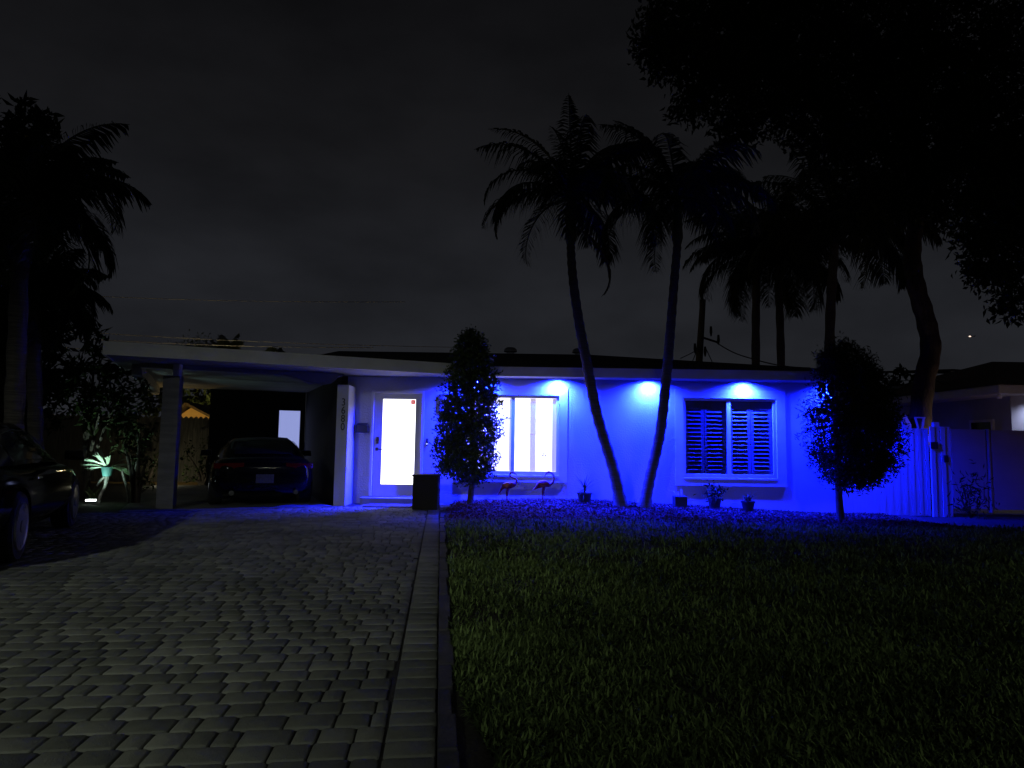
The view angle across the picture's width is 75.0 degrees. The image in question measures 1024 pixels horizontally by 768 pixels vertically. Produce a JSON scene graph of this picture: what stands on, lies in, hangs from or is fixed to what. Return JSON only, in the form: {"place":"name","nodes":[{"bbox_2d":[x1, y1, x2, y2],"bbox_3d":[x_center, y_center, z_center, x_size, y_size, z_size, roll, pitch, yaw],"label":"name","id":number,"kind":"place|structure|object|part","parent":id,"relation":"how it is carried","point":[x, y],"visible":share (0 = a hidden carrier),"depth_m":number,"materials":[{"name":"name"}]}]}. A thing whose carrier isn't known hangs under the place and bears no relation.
{"place":"outdoors","nodes":[
{"label":"outdoors","id":0,"kind":"place"},
{"bbox_2d":[78,482,155,512],"bbox_3d":[-10.309,2.530,15.274,7.458,0.120,11.100,1,-5,0],"label":"planting bed","id":1,"kind":"object","parent":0,"point":[114,499],"visible":0.1,"depth_m":13.62,"materials":[{"name":"soil"}]},
{"bbox_2d":[5,333,78,436],"bbox_3d":[-9.663,-0.053,13.178,1.999,4.762,1.510,1,-5,0],"label":"shrub","id":2,"kind":"object","parent":1,"relation":"on","point":[55,424],"visible":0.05,"depth_m":13.07,"materials":[{"name":"green plant"}]},
{"bbox_2d":[0,90,88,424],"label":"tree","id":3,"kind":"object","parent":1,"relation":"on","point":[43,126],"visible":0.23,"depth_m":12.16,"materials":[{"name":"green plant"}]},
{"bbox_2d":[84,499,96,502],"bbox_3d":[-7.953,2.214,12.592,0.180,0.068,0.105,1,-5,0],"label":"garden lamp","id":4,"kind":"object","parent":1,"relation":"on","point":[90,500],"visible":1,"depth_m":12.54,"materials":[{"name":"white metal"}]},
{"bbox_2d":[26,321,159,499],"bbox_3d":[-8.065,0.518,12.692,2.807,3.608,1.283,-1,-5,21],"label":"frangipani tree","id":5,"kind":"object","parent":1,"relation":"on","point":[87,407],"visible":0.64,"depth_m":12.57,"materials":[{"name":"green plant"}]},
{"bbox_2d":[81,483,108,498],"bbox_3d":[-8.109,2.076,12.969,0.658,0.404,0.716,6,-7,-43],"label":"spiky plant","id":6,"kind":"object","parent":1,"relation":"on","point":[91,495],"visible":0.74,"depth_m":12.91,"materials":[{"name":"green plant"}]},
{"bbox_2d":[96,476,108,502],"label":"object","id":7,"kind":"object","parent":1,"relation":"on","point":[103,488],"visible":0.91,"depth_m":12.85,"materials":[{"name":"brown plant"}]},
{"bbox_2d":[84,447,128,475],"bbox_3d":[-7.816,1.492,12.806,1.053,0.675,0.514,1,-5,0],"label":"staghorn fern","id":8,"kind":"object","parent":7,"relation":"on","point":[106,470],"visible":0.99,"depth_m":12.82,"materials":[{"name":"green plant"}]},
{"bbox_2d":[25,414,209,481],"bbox_3d":[-11.797,1.810,18.289,9.708,1.960,0.189,2,-5,-12],"label":"board fence","id":9,"kind":"object","parent":1,"relation":"on","point":[59,443],"visible":0.21,"depth_m":18.40,"materials":[{"name":"brown wood"}]},
{"bbox_2d":[109,413,158,502],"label":"sapling","id":10,"kind":"object","parent":1,"relation":"on","point":[135,449],"visible":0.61,"depth_m":12.87,"materials":[{"name":"green plant"}]},
{"bbox_2d":[143,452,158,484],"bbox_3d":[-9.714,2.270,17.964,0.776,1.237,0.438,1,-5,0],"label":"climbing plant","id":11,"kind":"object","parent":1,"relation":"on","point":[149,476],"visible":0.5,"depth_m":17.88,"materials":[{"name":"green plant"}]},
{"bbox_2d":[64,337,372,347],"bbox_3d":[-11.449,-1.538,25.217,12.159,0.152,0.026,2,-5,-9],"label":"overhead cable","id":12,"kind":"object","parent":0,"point":[236,345],"visible":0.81,"depth_m":25.36,"materials":[{"name":"black metal"}]},
{"bbox_2d":[0,503,439,767],"bbox_3d":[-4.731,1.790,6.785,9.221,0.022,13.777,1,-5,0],"label":"driveway","id":13,"kind":"structure","parent":0,"point":[73,597],"depth_m":4.15,"materials":[{"name":"grey concrete"}]},
{"bbox_2d":[0,423,83,562],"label":"parked car","id":14,"kind":"object","parent":13,"relation":"on","point":[38,483],"visible":1,"depth_m":7.13,"materials":[{"name":"black paint"}]},
{"bbox_3d":[-5.476,0.713,7.562,0.199,0.382,2.062,3,-6,-24],"label":"side window","id":15,"kind":"part","parent":14,"relation":"part of","materials":[{"name":"glass"}]},
{"bbox_2d":[0,237,112,449],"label":"palm tree","id":16,"kind":"object","parent":13,"relation":"on","point":[47,284],"visible":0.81,"depth_m":10.60,"materials":[{"name":"green plant"}]},
{"bbox_2d":[0,121,151,430],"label":"palm tree","id":17,"kind":"object","parent":13,"relation":"on","point":[58,187],"visible":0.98,"depth_m":9.70,"materials":[{"name":"green plant"}]},
{"bbox_2d":[362,503,411,507],"bbox_3d":[-2.324,2.337,12.832,0.980,0.016,0.620,1,-5,0],"label":"door mat","id":18,"kind":"object","parent":13,"relation":"on","point":[388,505],"depth_m":12.73,"materials":[{"name":"fabric"}]},
{"bbox_2d":[412,473,440,509],"bbox_3d":[-1.589,1.994,12.391,0.490,0.635,0.470,1,-5,0],"label":"storage box","id":19,"kind":"object","parent":13,"relation":"on","point":[426,492],"visible":0.98,"depth_m":12.18,"materials":[{"name":"plastic"}]},
{"bbox_2d":[118,485,332,512],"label":"carport slab","id":20,"kind":"structure","parent":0,"point":[192,497],"depth_m":13.03,"materials":[{"name":"concrete"}]},
{"bbox_2d":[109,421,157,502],"bbox_3d":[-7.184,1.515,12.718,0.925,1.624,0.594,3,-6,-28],"label":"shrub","id":21,"kind":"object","parent":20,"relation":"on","point":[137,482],"visible":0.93,"depth_m":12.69,"materials":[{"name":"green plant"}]},
{"bbox_2d":[180,431,214,484],"bbox_3d":[-8.245,1.968,18.021,1.395,1.649,0.759,-1,-5,21],"label":"climbing plant","id":22,"kind":"object","parent":20,"relation":"on","point":[201,476],"visible":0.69,"depth_m":18.00,"materials":[{"name":"green plant"}]},
{"bbox_2d":[200,436,312,503],"bbox_3d":[-5.362,1.754,14.075,2.248,1.293,4.284,3,-6,-24],"label":"parked car","id":23,"kind":"object","parent":20,"relation":"on","point":[256,465],"visible":1,"depth_m":12.32,"materials":[{"name":"black paint"}]},
{"bbox_3d":[-5.850,1.314,13.491,0.204,0.350,1.552,3,-6,-24],"label":"side window","id":24,"kind":"part","parent":23,"relation":"part of","materials":[{"name":"black glass"}]},
{"bbox_3d":[-4.748,1.223,12.754,1.032,0.230,0.453,3,-6,-24],"label":"rear window","id":25,"kind":"part","parent":23,"relation":"part of","materials":[{"name":"black glass"}]},
{"bbox_2d":[70,331,453,347],"bbox_3d":[-9.358,-1.687,25.233,16.329,0.235,0.022,1,-5,-7],"label":"overhead cable","id":26,"kind":"object","parent":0,"point":[272,342],"visible":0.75,"depth_m":25.23,"materials":[{"name":"black metal"}]},
{"bbox_2d":[0,0,1023,439],"label":"sky","id":27,"kind":"structure","parent":0,"point":[323,151],"materials":[{"name":"black"}]},
{"bbox_2d":[150,482,1023,767],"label":"ground","id":28,"kind":"structure","parent":0,"point":[1008,513],"depth_m":14.65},
{"bbox_2d":[138,387,210,417],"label":"tree","id":29,"kind":"object","parent":28,"relation":"on","point":[203,399],"visible":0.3,"depth_m":26.29,"materials":[{"name":"green plant"}]},
{"bbox_2d":[161,329,223,395],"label":"tree","id":30,"kind":"object","parent":28,"relation":"on","point":[199,339],"visible":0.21,"depth_m":30.06,"materials":[{"name":"green plant"}]},
{"bbox_2d":[181,403,209,418],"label":"shed","id":31,"kind":"structure","parent":28,"relation":"on","point":[193,410],"depth_m":21.98,"materials":[{"name":"tile"}]},
{"bbox_2d":[207,333,244,349],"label":"palm tree","id":32,"kind":"object","parent":28,"relation":"on","point":[222,339],"visible":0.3,"depth_m":29.99,"materials":[{"name":"green plant"}]},
{"bbox_2d":[264,347,284,351],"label":"palm tree","id":33,"kind":"object","parent":28,"relation":"on","point":[274,349],"visible":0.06,"depth_m":30.02,"materials":[{"name":"green plant"}]},
{"bbox_2d":[437,503,459,767],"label":"kerb","id":34,"kind":"structure","parent":28,"relation":"on","point":[447,754],"depth_m":3.50,"materials":[{"name":"concrete"}]},
{"bbox_2d":[102,341,835,513],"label":"house","id":35,"kind":"structure","parent":28,"relation":"on","point":[735,428],"depth_m":13.58,"materials":[{"name":"white paint"}]},
{"bbox_2d":[276,408,302,450],"bbox_3d":[-6.214,1.726,18.527,0.700,2.105,0.100,3,-6,-24],"label":"back door","id":36,"kind":"structure","parent":35,"relation":"in","point":[289,421],"depth_m":18.59,"materials":[{"name":"white glass"}]},
{"bbox_2d":[355,423,368,432],"bbox_3d":[-3.038,0.886,13.513,0.250,0.197,0.109,1,-5,0],"label":"mailbox","id":37,"kind":"object","parent":35,"relation":"attached to","point":[361,427],"visible":1,"depth_m":13.46,"materials":[{"name":"black metal"}]},
{"bbox_2d":[372,393,421,495],"bbox_3d":[-2.338,1.236,13.570,0.974,2.085,0.111,1,-5,0],"label":"door","id":38,"kind":"structure","parent":35,"relation":"in","point":[397,417],"depth_m":13.59,"materials":[{"name":"paint"}]},
{"bbox_2d":[464,395,558,476],"bbox_3d":[-0.005,1.054,13.591,1.916,1.653,0.118,1,-5,0],"label":"window","id":39,"kind":"structure","parent":35,"relation":"in","point":[529,447],"depth_m":13.63,"materials":[{"name":"white glass"}]},
{"bbox_2d":[683,398,777,480],"bbox_3d":[4.434,1.109,13.667,1.896,1.815,0.268,1,-5,0],"label":"window","id":40,"kind":"structure","parent":35,"relation":"in","point":[725,439],"depth_m":13.66,"materials":[{"name":"white paint"}]},
{"bbox_2d":[680,299,810,367],"bbox_3d":[10.057,0.028,28.829,5.214,7.994,1.566,-1,-5,23],"label":"utility pole","id":41,"kind":"object","parent":28,"relation":"on","point":[698,350],"visible":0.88,"depth_m":30.14,"materials":[{"name":"brown wood"}]},
{"bbox_2d":[682,162,828,364],"bbox_3d":[8.997,-1.964,24.473,5.722,11.167,6.218,1,-5,0],"label":"palm tree","id":42,"kind":"object","parent":28,"relation":"on","point":[704,257],"visible":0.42,"depth_m":24.09,"materials":[{"name":"green plant"}]},
{"bbox_2d":[703,178,870,365],"bbox_3d":[10.213,-1.765,25.319,5.727,10.950,6.050,1,-5,0],"label":"palm tree","id":43,"kind":"object","parent":28,"relation":"on","point":[780,342],"visible":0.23,"depth_m":25.16,"materials":[{"name":"green plant"}]},
{"bbox_2d":[626,0,1023,509],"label":"broadleaf tree","id":44,"kind":"object","parent":28,"relation":"on","point":[754,44],"visible":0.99,"depth_m":12.64,"materials":[{"name":"green plant"}]},
{"bbox_2d":[738,145,942,358],"bbox_3d":[10.077,-2.020,20.249,6.330,10.578,5.838,1,-5,0],"label":"palm tree","id":45,"kind":"object","parent":28,"relation":"on","point":[835,235],"visible":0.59,"depth_m":20.21,"materials":[{"name":"green plant"}]},
{"bbox_2d":[835,422,952,516],"bbox_3d":[7.781,1.743,13.750,2.468,1.943,0.240,1,-5,0],"label":"vinyl fence","id":46,"kind":"object","parent":28,"relation":"on","point":[908,492],"visible":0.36,"depth_m":13.69,"materials":[{"name":"white plastic"}]},
{"bbox_2d":[879,363,914,406],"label":"tree","id":47,"kind":"object","parent":28,"relation":"on","point":[896,381],"visible":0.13,"depth_m":22.53,"materials":[{"name":"green plant"}]},
{"bbox_2d":[899,415,910,427],"bbox_3d":[9.005,1.762,15.231,0.280,2.120,0.030,1,-5,0],"label":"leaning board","id":48,"kind":"object","parent":28,"relation":"on","point":[904,425],"visible":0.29,"depth_m":15.29,"materials":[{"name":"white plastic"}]},
{"bbox_2d":[865,369,960,426],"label":"house","id":49,"kind":"structure","parent":28,"relation":"on","point":[942,371],"depth_m":22.09,"materials":[{"name":"paint"}]},
{"bbox_2d":[914,417,924,428],"bbox_3d":[9.252,1.804,15.062,0.234,2.115,0.060,1,-5,0],"label":"tree brace","id":50,"kind":"object","parent":28,"relation":"on","point":[922,425],"visible":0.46,"depth_m":15.13,"materials":[{"name":"white wood"}]},
{"bbox_2d":[848,362,1023,492],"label":"house","id":51,"kind":"structure","parent":28,"relation":"on","point":[989,395],"depth_m":18.15,"materials":[{"name":"paint"}]},
{"bbox_2d":[969,419,994,430],"bbox_3d":[12.701,1.318,18.020,0.058,0.700,0.900,1,-5,0],"label":"window","id":52,"kind":"structure","parent":51,"relation":"in","point":[989,424],"depth_m":17.96,"materials":[{"name":"white paint"}]},
{"bbox_2d":[950,429,1023,512],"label":"panel fence","id":53,"kind":"object","parent":28,"relation":"on","point":[1003,460],"visible":0.95,"depth_m":14.81,"materials":[{"name":"paint"}]},
{"bbox_2d":[444,503,1023,767],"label":"lawn","id":54,"kind":"structure","parent":0,"point":[472,749],"depth_m":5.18,"materials":[{"name":"green plant"}]},
{"bbox_2d":[445,498,978,528],"bbox_3d":[3.417,2.330,11.867,9.000,0.240,3.158,1,-5,0],"label":"mulch bed","id":55,"kind":"object","parent":54,"relation":"on","point":[720,517],"visible":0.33,"depth_m":11.55,"materials":[{"name":"brown wood"}]},
{"bbox_2d":[429,326,510,504],"bbox_3d":[-0.862,0.584,12.715,1.461,3.543,1.455,-3,-6,35],"label":"topiary tree","id":56,"kind":"object","parent":55,"relation":"on","point":[471,421],"visible":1,"depth_m":12.46,"materials":[{"name":"green plant"}]},
{"bbox_2d":[498,471,517,500],"bbox_3d":[-0.085,2.002,12.873,0.389,0.636,0.149,1,-5,0],"label":"garden flamingo","id":57,"kind":"object","parent":55,"relation":"on","point":[507,486],"visible":0.99,"depth_m":12.84,"materials":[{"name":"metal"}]},
{"bbox_2d":[532,471,554,500],"bbox_3d":[0.605,1.996,12.874,0.445,0.628,0.151,1,-5,0],"label":"garden flamingo","id":58,"kind":"object","parent":55,"relation":"on","point":[543,484],"visible":0.98,"depth_m":12.84,"materials":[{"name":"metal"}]},
{"bbox_2d":[474,93,662,506],"bbox_3d":[1.077,-1.641,12.861,3.585,7.973,3.292,0,-5,9],"label":"palm tree","id":59,"kind":"object","parent":55,"relation":"on","point":[573,187],"visible":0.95,"depth_m":12.63,"materials":[{"name":"green plant"}]},
{"bbox_2d":[569,475,595,503],"bbox_3d":[1.396,1.971,12.758,0.747,0.622,0.733,4,-6,-33],"label":"potted plant","id":60,"kind":"object","parent":55,"relation":"on","point":[584,495],"visible":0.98,"depth_m":12.68,"materials":[{"name":"green plant"}]},
{"bbox_2d":[669,489,687,507],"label":"potted plant","id":61,"kind":"object","parent":55,"relation":"on","point":[680,501],"visible":0.91,"depth_m":12.94,"materials":[{"name":"black plastic"}]},
{"bbox_2d":[595,120,779,508],"bbox_3d":[3.135,-1.354,12.998,3.915,7.472,3.829,1,-5,0],"label":"palm tree","id":62,"kind":"object","parent":55,"relation":"on","point":[699,180],"visible":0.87,"depth_m":12.65,"materials":[{"name":"green plant"}]},
{"bbox_2d":[693,479,728,508],"bbox_3d":[3.942,2.160,13.023,0.624,0.570,0.531,2,-5,-16],"label":"potted plant","id":63,"kind":"object","parent":55,"relation":"on","point":[714,501],"visible":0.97,"depth_m":12.99,"materials":[{"name":"green plant"}]},
{"bbox_2d":[741,489,755,511],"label":"potted plant","id":64,"kind":"object","parent":55,"relation":"on","point":[747,503],"visible":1,"depth_m":12.82,"materials":[{"name":"green plant"}]},
{"bbox_2d":[794,331,914,519],"bbox_3d":[6.322,0.776,12.219,2.135,3.581,1.982,1,-5,0],"label":"topiary tree","id":65,"kind":"object","parent":55,"relation":"on","point":[862,456],"visible":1,"depth_m":11.95,"materials":[{"name":"green plant"}]},
{"bbox_2d":[947,459,999,519],"bbox_3d":[9.250,2.171,13.380,0.993,1.320,0.628,1,-5,0],"label":"shrub","id":66,"kind":"object","parent":54,"relation":"on","point":[966,508],"visible":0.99,"depth_m":13.34,"materials":[{"name":"green plant"}]}
]}

